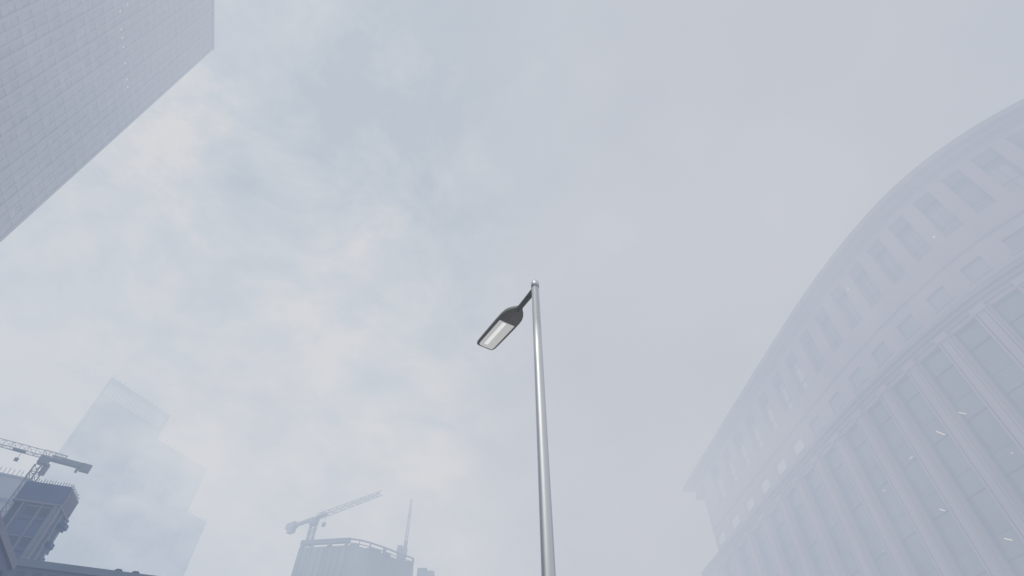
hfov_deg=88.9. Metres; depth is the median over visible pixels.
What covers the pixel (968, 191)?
attic window
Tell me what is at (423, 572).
stepped block
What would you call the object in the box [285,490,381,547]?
tower crane
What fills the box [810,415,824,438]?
square window
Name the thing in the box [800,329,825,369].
attic window
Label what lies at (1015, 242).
square window
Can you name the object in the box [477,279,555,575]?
street lamp
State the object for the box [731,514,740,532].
square window
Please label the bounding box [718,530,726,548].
square window
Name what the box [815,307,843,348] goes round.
attic window
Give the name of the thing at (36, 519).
corner tower
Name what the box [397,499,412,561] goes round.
luffing crane
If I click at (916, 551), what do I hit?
tall window
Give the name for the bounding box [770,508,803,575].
tall window
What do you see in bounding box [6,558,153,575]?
block
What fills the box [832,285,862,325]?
attic window
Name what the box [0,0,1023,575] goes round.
sky
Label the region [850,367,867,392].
square window
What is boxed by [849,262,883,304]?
attic window
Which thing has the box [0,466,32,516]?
concrete block
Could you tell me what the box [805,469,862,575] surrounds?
tall window
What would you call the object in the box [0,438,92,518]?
tower crane
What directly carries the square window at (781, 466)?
in the curved stone building at (872, 424)
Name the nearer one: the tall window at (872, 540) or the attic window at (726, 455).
the tall window at (872, 540)
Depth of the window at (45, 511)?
90.01 m
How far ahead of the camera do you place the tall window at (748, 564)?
154.06 m
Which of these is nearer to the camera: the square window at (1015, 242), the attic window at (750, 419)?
the square window at (1015, 242)
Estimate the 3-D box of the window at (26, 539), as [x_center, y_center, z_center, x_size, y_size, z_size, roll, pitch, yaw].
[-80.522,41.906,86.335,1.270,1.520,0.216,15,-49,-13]
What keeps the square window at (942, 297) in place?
in the curved stone building at (872, 424)
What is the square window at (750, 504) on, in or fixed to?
in the curved stone building at (872, 424)
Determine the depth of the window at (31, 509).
89.53 m
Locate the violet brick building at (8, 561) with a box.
[0,513,17,575]
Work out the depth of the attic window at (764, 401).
155.06 m
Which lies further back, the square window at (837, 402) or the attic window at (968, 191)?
the square window at (837, 402)
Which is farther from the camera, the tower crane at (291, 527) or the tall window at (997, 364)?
the tower crane at (291, 527)
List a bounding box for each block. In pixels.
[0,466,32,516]
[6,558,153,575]
[417,568,434,575]
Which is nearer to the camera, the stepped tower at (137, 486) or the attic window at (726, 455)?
the attic window at (726, 455)
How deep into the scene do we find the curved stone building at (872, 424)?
105.48 m
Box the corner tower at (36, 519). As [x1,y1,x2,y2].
[3,479,78,560]
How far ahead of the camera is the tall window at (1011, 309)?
85.47 m
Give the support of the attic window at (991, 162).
in the curved stone building at (872, 424)
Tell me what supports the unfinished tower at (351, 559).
on the ground
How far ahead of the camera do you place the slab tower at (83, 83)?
123.95 m
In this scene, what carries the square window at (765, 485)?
in the curved stone building at (872, 424)
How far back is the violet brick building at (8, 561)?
57.18 m
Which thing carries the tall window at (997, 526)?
in the curved stone building at (872, 424)
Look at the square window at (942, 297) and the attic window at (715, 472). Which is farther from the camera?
the attic window at (715, 472)
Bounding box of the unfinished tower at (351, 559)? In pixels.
[291,537,413,575]
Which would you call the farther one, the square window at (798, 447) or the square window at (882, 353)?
the square window at (798, 447)
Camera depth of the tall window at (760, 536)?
144.49 m
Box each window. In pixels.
[8,534,19,544]
[15,571,25,575]
[18,536,32,546]
[22,504,39,514]
[39,507,51,516]
[712,464,725,497]
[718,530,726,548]
[723,447,737,481]
[724,559,735,575]
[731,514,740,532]
[734,430,750,465]
[739,543,756,575]
[746,411,763,448]
[746,496,755,515]
[754,525,778,575]
[759,392,778,429]
[760,477,771,497]
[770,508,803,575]
[772,371,793,409]
[776,458,787,478]
[786,350,809,390]
[787,489,830,575]
[793,438,805,459]
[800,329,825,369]
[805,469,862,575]
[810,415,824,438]
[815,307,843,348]
[825,448,898,575]
[829,392,845,415]
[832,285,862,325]
[846,425,939,575]
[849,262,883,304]
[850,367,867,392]
[868,401,988,575]
[869,240,906,281]
[873,342,892,367]
[889,216,932,259]
[894,376,1023,575]
[898,315,921,341]
[914,192,962,235]
[922,348,1023,502]
[928,286,954,313]
[942,170,995,212]
[955,320,1023,417]
[961,257,994,284]
[971,148,1023,191]
[992,290,1023,338]
[1002,228,1023,254]
[1007,131,1023,150]
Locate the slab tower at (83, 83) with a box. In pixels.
[0,0,214,241]
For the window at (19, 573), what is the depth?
69.97 m
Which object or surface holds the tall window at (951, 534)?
in the curved stone building at (872, 424)
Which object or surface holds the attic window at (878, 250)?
in the curved stone building at (872, 424)
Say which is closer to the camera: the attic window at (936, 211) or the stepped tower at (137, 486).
the attic window at (936, 211)
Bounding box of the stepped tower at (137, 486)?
[39,375,207,575]
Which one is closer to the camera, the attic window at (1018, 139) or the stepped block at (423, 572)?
the attic window at (1018, 139)
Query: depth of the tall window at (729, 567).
164.11 m
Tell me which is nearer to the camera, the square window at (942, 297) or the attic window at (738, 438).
the square window at (942, 297)
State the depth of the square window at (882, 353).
111.94 m
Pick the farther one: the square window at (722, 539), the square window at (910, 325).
the square window at (722, 539)
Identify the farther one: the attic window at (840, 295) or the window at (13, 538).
the attic window at (840, 295)
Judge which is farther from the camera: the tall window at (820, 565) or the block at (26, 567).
the tall window at (820, 565)
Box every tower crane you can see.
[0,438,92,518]
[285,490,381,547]
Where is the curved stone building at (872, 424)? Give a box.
[683,99,1023,575]
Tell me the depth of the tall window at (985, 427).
86.95 m
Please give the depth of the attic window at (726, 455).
176.71 m

